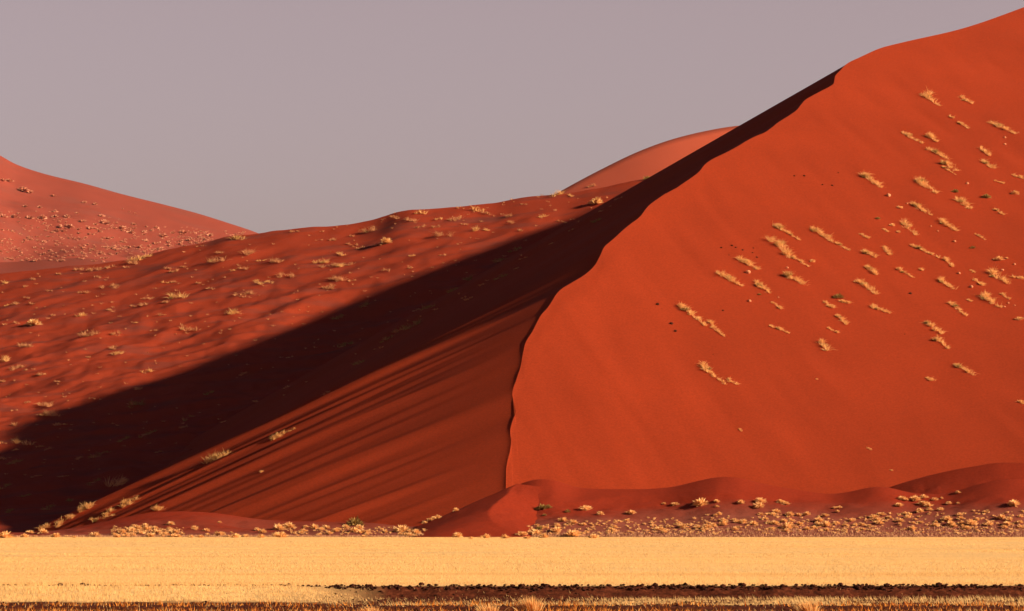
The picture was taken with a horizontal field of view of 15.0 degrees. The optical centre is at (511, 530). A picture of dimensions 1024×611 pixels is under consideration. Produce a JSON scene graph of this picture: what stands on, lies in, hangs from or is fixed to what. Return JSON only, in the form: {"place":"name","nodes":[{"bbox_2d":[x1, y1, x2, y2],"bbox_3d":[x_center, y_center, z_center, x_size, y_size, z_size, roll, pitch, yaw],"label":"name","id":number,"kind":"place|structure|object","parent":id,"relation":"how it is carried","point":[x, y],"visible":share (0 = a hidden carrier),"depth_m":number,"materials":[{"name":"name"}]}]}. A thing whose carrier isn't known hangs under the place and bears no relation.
{"place":"outdoors","nodes":[
{"label":"outdoors","id":0,"kind":"place"},
{"bbox_2d":[0,258,113,273],"bbox_3d":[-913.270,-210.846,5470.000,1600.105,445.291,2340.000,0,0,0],"label":"dune","id":1,"kind":"structure","parent":0,"point":[8,267],"depth_m":5576.25,"materials":[{"name":"sand"}]},
{"bbox_2d":[0,156,257,261],"bbox_3d":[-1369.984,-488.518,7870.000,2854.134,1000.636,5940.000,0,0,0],"label":"dune","id":2,"kind":"structure","parent":0,"point":[70,197],"depth_m":7868.16,"materials":[{"name":"sand"}]},
{"bbox_2d":[17,187,28,191],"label":"desert shrub","id":3,"kind":"object","parent":2,"relation":"on","point":[23,189],"visible":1,"depth_m":7954.42,"materials":[{"name":"beige plant"}]},
{"bbox_2d":[99,219,109,224],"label":"desert shrub","id":4,"kind":"object","parent":2,"relation":"on","point":[105,221],"visible":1,"depth_m":7789.13,"materials":[{"name":"beige plant"}]},
{"bbox_2d":[0,211,244,260],"bbox_3d":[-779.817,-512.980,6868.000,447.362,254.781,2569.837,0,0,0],"label":"undergrowth","id":5,"kind":"object","parent":2,"relation":"on","point":[107,239],"visible":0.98,"depth_m":7650.96,"materials":[{"name":"beige plant"}]},
{"bbox_2d":[0,179,643,532],"bbox_3d":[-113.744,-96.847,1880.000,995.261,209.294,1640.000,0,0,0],"label":"dune","id":6,"kind":"structure","parent":0,"point":[172,391],"depth_m":1806.06,"materials":[{"name":"sand"}]},
{"bbox_2d":[24,318,41,324],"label":"desert bush","id":7,"kind":"object","parent":6,"relation":"on","point":[33,322],"visible":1,"depth_m":1856.99,"materials":[{"name":"plant"}]},
{"bbox_2d":[42,410,62,416],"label":"grass tuft","id":8,"kind":"object","parent":6,"relation":"on","point":[47,412],"visible":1,"depth_m":1607.44,"materials":[{"name":"plant"}]},
{"bbox_2d":[78,329,97,336],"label":"grass tuft","id":9,"kind":"object","parent":6,"relation":"on","point":[88,334],"visible":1,"depth_m":1810.05,"materials":[{"name":"plant"}]},
{"bbox_2d":[105,473,128,486],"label":"grass tuft","id":10,"kind":"object","parent":6,"relation":"on","point":[120,481],"visible":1,"depth_m":1388.99,"materials":[{"name":"plant"}]},
{"bbox_2d":[130,255,147,260],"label":"grass tuft","id":11,"kind":"object","parent":6,"relation":"on","point":[135,259],"visible":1,"depth_m":1991.36,"materials":[{"name":"plant"}]},
{"bbox_2d":[163,291,188,298],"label":"grass tuft","id":12,"kind":"object","parent":6,"relation":"on","point":[171,296],"visible":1,"depth_m":1880.04,"materials":[{"name":"plant"}]},
{"bbox_2d":[180,323,199,331],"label":"grass tuft","id":13,"kind":"object","parent":6,"relation":"on","point":[191,328],"visible":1,"depth_m":1797.18,"materials":[{"name":"plant"}]},
{"bbox_2d":[206,256,225,262],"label":"grass tuft","id":14,"kind":"object","parent":6,"relation":"on","point":[212,259],"visible":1,"depth_m":1948.59,"materials":[{"name":"plant"}]},
{"bbox_2d":[242,249,256,254],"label":"grass tuft","id":15,"kind":"object","parent":6,"relation":"on","point":[249,252],"visible":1,"depth_m":1953.98,"materials":[{"name":"plant"}]},
{"bbox_2d":[2,194,610,475],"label":"undergrowth","id":16,"kind":"object","parent":6,"relation":"on","point":[249,297],"visible":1,"depth_m":1860.15,"materials":[{"name":"plant"}]},
{"bbox_2d":[325,275,347,280],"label":"grass tuft","id":17,"kind":"object","parent":6,"relation":"on","point":[338,277],"visible":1,"depth_m":1870.60,"materials":[{"name":"plant"}]},
{"bbox_2d":[358,222,376,232],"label":"grass tuft","id":18,"kind":"object","parent":6,"relation":"on","point":[369,230],"visible":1,"depth_m":1980.00,"materials":[{"name":"plant"}]},
{"bbox_2d":[378,237,392,243],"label":"desert bush","id":19,"kind":"object","parent":6,"relation":"on","point":[385,241],"visible":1,"depth_m":1937.20,"materials":[{"name":"plant"}]},
{"bbox_2d":[434,231,453,236],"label":"grass tuft","id":20,"kind":"object","parent":6,"relation":"on","point":[439,234],"visible":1,"depth_m":1938.76,"materials":[{"name":"plant"}]},
{"bbox_2d":[587,197,603,203],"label":"desert bush","id":21,"kind":"object","parent":6,"relation":"on","point":[596,201],"visible":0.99,"depth_m":1967.63,"materials":[{"name":"plant"}]},
{"bbox_2d":[411,484,541,536],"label":"dune","id":22,"kind":"structure","parent":0,"point":[511,511],"depth_m":1018.56,"materials":[{"name":"sand"}]},
{"bbox_2d":[0,537,1023,610],"bbox_3d":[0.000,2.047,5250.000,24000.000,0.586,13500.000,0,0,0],"label":"ground","id":23,"kind":"structure","parent":0,"point":[488,594],"depth_m":147.01,"materials":[{"name":"beige sand"}]},
{"bbox_2d":[0,531,17,537],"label":"desert bush","id":24,"kind":"object","parent":23,"relation":"on","point":[4,534],"visible":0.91,"depth_m":897.26,"materials":[{"name":"plant"}]},
{"bbox_2d":[86,532,100,536],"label":"desert bush","id":25,"kind":"object","parent":23,"relation":"on","point":[91,534],"visible":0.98,"depth_m":1002.68,"materials":[{"name":"plant"}]},
{"bbox_2d":[272,531,288,536],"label":"desert bush","id":26,"kind":"object","parent":23,"relation":"on","point":[278,534],"visible":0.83,"depth_m":980.38,"materials":[{"name":"plant"}]},
{"bbox_2d":[357,605,384,610],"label":"grass tuft","id":27,"kind":"object","parent":23,"relation":"on","point":[367,609],"visible":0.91,"depth_m":107.41,"materials":[{"name":"plant"}]},
{"bbox_2d":[452,532,462,536],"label":"desert bush","id":28,"kind":"object","parent":23,"relation":"on","point":[458,534],"visible":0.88,"depth_m":984.92,"materials":[{"name":"plant"}]},
{"bbox_2d":[474,603,507,610],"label":"grass tuft","id":29,"kind":"object","parent":23,"relation":"on","point":[488,608],"visible":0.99,"depth_m":106.42,"materials":[{"name":"plant"}]},
{"bbox_2d":[0,598,1023,610],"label":"undergrowth","id":30,"kind":"object","parent":23,"relation":"on","point":[507,604],"visible":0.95,"depth_m":111.76,"materials":[{"name":"brown plant"}]},
{"bbox_2d":[1,582,1023,610],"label":"rubble","id":31,"kind":"object","parent":23,"relation":"on","point":[702,586],"visible":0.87,"depth_m":126.25,"materials":[{"name":"stone"}]},
{"bbox_2d":[506,595,545,610],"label":"grass tuft","id":32,"kind":"object","parent":23,"relation":"on","point":[529,605],"visible":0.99,"depth_m":107.41,"materials":[{"name":"plant"}]},
{"bbox_2d":[789,599,826,610],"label":"grass tuft","id":33,"kind":"object","parent":23,"relation":"on","point":[807,608],"visible":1,"depth_m":106.90,"materials":[{"name":"plant"}]},
{"bbox_2d":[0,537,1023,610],"bbox_3d":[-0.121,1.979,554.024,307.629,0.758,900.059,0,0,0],"label":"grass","id":34,"kind":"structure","parent":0,"point":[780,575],"depth_m":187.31,"materials":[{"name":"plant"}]},
{"bbox_2d":[0,0,1023,232],"label":"sky","id":35,"kind":"structure","parent":0,"point":[258,116],"materials":[{"name":"grey"}]},
{"bbox_2d":[9,477,1023,536],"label":"dune","id":36,"kind":"structure","parent":0,"point":[992,497],"depth_m":1033.32,"materials":[{"name":"red sand"}]},
{"bbox_2d":[213,531,225,535],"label":"desert bush","id":37,"kind":"object","parent":36,"relation":"on","point":[220,533],"visible":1,"depth_m":1004.89,"materials":[{"name":"plant"}]},
{"bbox_2d":[272,523,286,529],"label":"desert bush","id":38,"kind":"object","parent":36,"relation":"on","point":[279,526],"visible":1,"depth_m":1031.33,"materials":[{"name":"plant"}]},
{"bbox_2d":[283,521,294,527],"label":"desert bush","id":39,"kind":"object","parent":36,"relation":"on","point":[289,525],"visible":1,"depth_m":1034.89,"materials":[{"name":"plant"}]},
{"bbox_2d":[345,516,364,525],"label":"desert bush","id":40,"kind":"object","parent":36,"relation":"on","point":[354,521],"visible":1,"depth_m":1040.03,"materials":[{"name":"beige plant"}]},
{"bbox_2d":[393,525,409,531],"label":"desert bush","id":41,"kind":"object","parent":36,"relation":"on","point":[403,528],"visible":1,"depth_m":1023.14,"materials":[{"name":"plant"}]},
{"bbox_2d":[12,524,1023,536],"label":"grass","id":42,"kind":"structure","parent":36,"relation":"on","point":[651,534],"depth_m":1003.18,"materials":[{"name":"plant"}]},
{"bbox_2d":[528,529,541,534],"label":"desert bush","id":43,"kind":"object","parent":36,"relation":"on","point":[535,532],"visible":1,"depth_m":1004.04,"materials":[{"name":"plant"}]},
{"bbox_2d":[550,527,561,531],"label":"desert bush","id":44,"kind":"object","parent":36,"relation":"on","point":[556,529],"visible":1,"depth_m":1007.10,"materials":[{"name":"plant"}]},
{"bbox_2d":[110,509,1023,534],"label":"undergrowth","id":45,"kind":"object","parent":36,"relation":"on","point":[531,530],"visible":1,"depth_m":1015.04,"materials":[{"name":"plant"}]},
{"bbox_2d":[566,529,582,536],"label":"desert bush","id":46,"kind":"object","parent":36,"relation":"on","point":[573,533],"visible":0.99,"depth_m":1001.03,"materials":[{"name":"plant"}]},
{"bbox_2d":[578,505,592,509],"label":"desert bush","id":47,"kind":"object","parent":36,"relation":"on","point":[584,507],"visible":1,"depth_m":1030.89,"materials":[{"name":"plant"}]},
{"bbox_2d":[691,498,709,505],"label":"desert bush","id":48,"kind":"object","parent":36,"relation":"on","point":[700,502],"visible":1,"depth_m":1033.07,"materials":[{"name":"plant"}]},
{"bbox_2d":[752,502,764,507],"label":"desert bush","id":49,"kind":"object","parent":36,"relation":"on","point":[759,505],"visible":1,"depth_m":1031.79,"materials":[{"name":"plant"}]},
{"bbox_2d":[755,497,766,502],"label":"desert bush","id":50,"kind":"object","parent":36,"relation":"on","point":[759,499],"visible":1,"depth_m":1034.84,"materials":[{"name":"plant"}]},
{"bbox_2d":[780,521,794,527],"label":"desert bush","id":51,"kind":"object","parent":36,"relation":"on","point":[788,525],"visible":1,"depth_m":1011.76,"materials":[{"name":"plant"}]},
{"bbox_2d":[910,495,921,500],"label":"desert bush","id":52,"kind":"object","parent":36,"relation":"on","point":[915,498],"visible":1,"depth_m":1040.34,"materials":[{"name":"plant"}]},
{"bbox_2d":[965,519,976,524],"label":"desert bush","id":53,"kind":"object","parent":36,"relation":"on","point":[969,522],"visible":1,"depth_m":1017.10,"materials":[{"name":"plant"}]},
{"bbox_2d":[1008,499,1019,506],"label":"desert bush","id":54,"kind":"object","parent":36,"relation":"on","point":[1013,503],"visible":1,"depth_m":1028.83,"materials":[{"name":"plant"}]},
{"bbox_2d":[32,7,1023,531],"bbox_3d":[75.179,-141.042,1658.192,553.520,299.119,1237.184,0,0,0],"label":"dune","id":55,"kind":"structure","parent":0,"point":[570,357],"depth_m":1186.14,"materials":[{"name":"orange sand"}]},
{"bbox_2d":[54,514,75,526],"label":"grass tuft","id":56,"kind":"object","parent":55,"relation":"on","point":[61,520],"visible":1,"depth_m":1152.83,"materials":[{"name":"plant"}]},
{"bbox_2d":[77,502,95,512],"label":"grass tuft","id":57,"kind":"object","parent":55,"relation":"on","point":[88,506],"visible":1,"depth_m":1155.20,"materials":[{"name":"plant"}]},
{"bbox_2d":[88,514,114,522],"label":"grass tuft","id":58,"kind":"object","parent":55,"relation":"on","point":[97,519],"visible":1,"depth_m":1136.65,"materials":[{"name":"plant"}]},
{"bbox_2d":[118,495,140,507],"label":"grass tuft","id":59,"kind":"object","parent":55,"relation":"on","point":[125,502],"visible":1,"depth_m":1140.68,"materials":[{"name":"plant"}]},
{"bbox_2d":[203,450,231,463],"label":"grass tuft","id":60,"kind":"object","parent":55,"relation":"on","point":[215,457],"visible":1,"depth_m":1151.84,"materials":[{"name":"plant"}]},
{"bbox_2d":[270,430,286,440],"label":"grass tuft","id":61,"kind":"object","parent":55,"relation":"on","point":[276,436],"visible":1,"depth_m":1150.06,"materials":[{"name":"plant"}]},
{"bbox_2d":[677,302,706,325],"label":"grass tuft","id":62,"kind":"object","parent":55,"relation":"on","point":[683,307],"visible":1,"depth_m":1194.85,"materials":[{"name":"plant"}]},
{"bbox_2d":[696,360,728,384],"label":"grass tuft","id":63,"kind":"object","parent":55,"relation":"on","point":[705,367],"visible":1,"depth_m":1154.19,"materials":[{"name":"plant"}]},
{"bbox_2d":[716,270,744,285],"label":"grass tuft","id":64,"kind":"object","parent":55,"relation":"on","point":[729,278],"visible":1,"depth_m":1228.16,"materials":[{"name":"plant"}]},
{"bbox_2d":[733,255,760,269],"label":"grass tuft","id":65,"kind":"object","parent":55,"relation":"on","point":[741,259],"visible":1,"depth_m":1244.89,"materials":[{"name":"plant"}]},
{"bbox_2d":[753,280,770,292],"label":"grass tuft","id":66,"kind":"object","parent":55,"relation":"on","point":[757,284],"visible":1,"depth_m":1226.91,"materials":[{"name":"plant"}]},
{"bbox_2d":[769,324,789,332],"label":"grass tuft","id":67,"kind":"object","parent":55,"relation":"on","point":[778,327],"visible":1,"depth_m":1195.69,"materials":[{"name":"plant"}]},
{"bbox_2d":[764,235,794,257],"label":"grass tuft","id":68,"kind":"object","parent":55,"relation":"on","point":[780,244],"visible":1,"depth_m":1266.00,"materials":[{"name":"plant"}]},
{"bbox_2d":[772,221,793,233],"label":"grass tuft","id":69,"kind":"object","parent":55,"relation":"on","point":[780,226],"visible":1,"depth_m":1283.26,"materials":[{"name":"plant"}]},
{"bbox_2d":[782,271,809,284],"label":"grass tuft","id":70,"kind":"object","parent":55,"relation":"on","point":[789,275],"visible":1,"depth_m":1238.71,"materials":[{"name":"plant"}]},
{"bbox_2d":[789,254,808,266],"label":"grass tuft","id":71,"kind":"object","parent":55,"relation":"on","point":[800,259],"visible":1,"depth_m":1257.12,"materials":[{"name":"plant"}]},
{"bbox_2d":[810,226,832,242],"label":"grass tuft","id":72,"kind":"object","parent":55,"relation":"on","point":[818,231],"visible":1,"depth_m":1286.18,"materials":[{"name":"plant"}]},
{"bbox_2d":[816,338,834,350],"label":"grass tuft","id":73,"kind":"object","parent":55,"relation":"on","point":[825,345],"visible":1,"depth_m":1187.16,"materials":[{"name":"plant"}]},
{"bbox_2d":[834,314,849,324],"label":"grass tuft","id":74,"kind":"object","parent":55,"relation":"on","point":[843,320],"visible":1,"depth_m":1211.06,"materials":[{"name":"plant"}]},
{"bbox_2d":[849,279,879,293],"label":"grass tuft","id":75,"kind":"object","parent":55,"relation":"on","point":[862,283],"visible":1,"depth_m":1244.36,"materials":[{"name":"plant"}]},
{"bbox_2d":[861,249,877,257],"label":"grass tuft","id":76,"kind":"object","parent":55,"relation":"on","point":[864,251],"visible":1,"depth_m":1274.77,"materials":[{"name":"plant"}]},
{"bbox_2d":[857,170,885,187],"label":"grass tuft","id":77,"kind":"object","parent":55,"relation":"on","point":[865,175],"visible":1,"depth_m":1353.18,"materials":[{"name":"plant"}]},
{"bbox_2d":[864,265,878,274],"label":"grass tuft","id":78,"kind":"object","parent":55,"relation":"on","point":[873,271],"visible":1,"depth_m":1259.91,"materials":[{"name":"plant"}]},
{"bbox_2d":[869,303,891,313],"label":"grass tuft","id":79,"kind":"object","parent":55,"relation":"on","point":[877,308],"visible":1,"depth_m":1226.32,"materials":[{"name":"plant"}]},
{"bbox_2d":[900,218,919,235],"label":"grass tuft","id":80,"kind":"object","parent":55,"relation":"on","point":[908,226],"visible":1,"depth_m":1309.77,"materials":[{"name":"plant"}]},
{"bbox_2d":[901,131,923,143],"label":"grass tuft","id":81,"kind":"object","parent":55,"relation":"on","point":[909,135],"visible":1,"depth_m":1414.98,"materials":[{"name":"plant"}]},
{"bbox_2d":[908,200,932,214],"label":"grass tuft","id":82,"kind":"object","parent":55,"relation":"on","point":[915,204],"visible":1,"depth_m":1331.74,"materials":[{"name":"plant"}]},
{"bbox_2d":[910,244,940,257],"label":"grass tuft","id":83,"kind":"object","parent":55,"relation":"on","point":[920,248],"visible":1,"depth_m":1287.72,"materials":[{"name":"plant"}]},
{"bbox_2d":[914,176,942,192],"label":"grass tuft","id":84,"kind":"object","parent":55,"relation":"on","point":[920,180],"visible":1,"depth_m":1359.29,"materials":[{"name":"plant"}]},
{"bbox_2d":[920,86,941,105],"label":"grass tuft","id":85,"kind":"object","parent":55,"relation":"on","point":[927,95],"visible":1,"depth_m":1473.74,"materials":[{"name":"plant"}]},
{"bbox_2d":[925,132,938,141],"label":"grass tuft","id":86,"kind":"object","parent":55,"relation":"on","point":[931,135],"visible":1,"depth_m":1417.59,"materials":[{"name":"plant"}]},
{"bbox_2d":[924,320,944,333],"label":"grass tuft","id":87,"kind":"object","parent":55,"relation":"on","point":[931,325],"visible":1,"depth_m":1216.95,"materials":[{"name":"plant"}]},
{"bbox_2d":[926,147,951,159],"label":"grass tuft","id":88,"kind":"object","parent":55,"relation":"on","point":[936,151],"visible":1,"depth_m":1398.86,"materials":[{"name":"plant"}]},
{"bbox_2d":[932,336,949,348],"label":"grass tuft","id":89,"kind":"object","parent":55,"relation":"on","point":[937,339],"visible":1,"depth_m":1205.00,"materials":[{"name":"plant"}]},
{"bbox_2d":[937,276,953,289],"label":"grass tuft","id":90,"kind":"object","parent":55,"relation":"on","point":[940,279],"visible":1,"depth_m":1259.11,"materials":[{"name":"plant"}]},
{"bbox_2d":[937,217,957,230],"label":"grass tuft","id":91,"kind":"object","parent":55,"relation":"on","point":[949,225],"visible":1,"depth_m":1316.69,"materials":[{"name":"plant"}]},
{"bbox_2d":[940,159,958,170],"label":"grass tuft","id":92,"kind":"object","parent":55,"relation":"on","point":[946,162],"visible":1,"depth_m":1386.55,"materials":[{"name":"plant"}]},
{"bbox_2d":[948,301,967,315],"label":"grass tuft","id":93,"kind":"object","parent":55,"relation":"on","point":[953,304],"visible":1,"depth_m":1237.80,"materials":[{"name":"plant"}]},
{"bbox_2d":[954,195,972,208],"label":"grass tuft","id":94,"kind":"object","parent":55,"relation":"on","point":[962,201],"visible":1,"depth_m":1345.24,"materials":[{"name":"plant"}]},
{"bbox_2d":[952,362,975,374],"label":"grass tuft","id":95,"kind":"object","parent":55,"relation":"on","point":[957,365],"visible":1,"depth_m":1184.66,"materials":[{"name":"plant"}]},
{"bbox_2d":[959,94,973,103],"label":"grass tuft","id":96,"kind":"object","parent":55,"relation":"on","point":[967,99],"visible":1,"depth_m":1482.15,"materials":[{"name":"plant"}]},
{"bbox_2d":[977,146,991,155],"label":"grass tuft","id":97,"kind":"object","parent":55,"relation":"on","point":[985,151],"visible":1,"depth_m":1412.06,"materials":[{"name":"plant"}]},
{"bbox_2d":[980,159,997,167],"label":"grass tuft","id":98,"kind":"object","parent":55,"relation":"on","point":[984,161],"visible":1,"depth_m":1397.42,"materials":[{"name":"plant"}]},
{"bbox_2d":[979,291,1002,307],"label":"grass tuft","id":99,"kind":"object","parent":55,"relation":"on","point":[987,298],"visible":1,"depth_m":1247.46,"materials":[{"name":"plant"}]},
{"bbox_2d":[987,265,1010,282],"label":"grass tuft","id":100,"kind":"object","parent":55,"relation":"on","point":[992,271],"visible":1,"depth_m":1271.54,"materials":[{"name":"plant"}]},
{"bbox_2d":[990,120,1016,133],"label":"grass tuft","id":101,"kind":"object","parent":55,"relation":"on","point":[999,125],"visible":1,"depth_m":1451.63,"materials":[{"name":"plant"}]},
{"bbox_2d":[555,126,737,194],"bbox_3d":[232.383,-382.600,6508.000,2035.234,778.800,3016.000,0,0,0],"label":"dune","id":102,"kind":"structure","parent":0,"point":[649,161],"depth_m":6624.69,"materials":[{"name":"sand"}]},
{"bbox_2d":[889,463,1023,493],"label":"dune","id":103,"kind":"structure","parent":0,"point":[951,481],"depth_m":1068.67,"materials":[{"name":"sand"}]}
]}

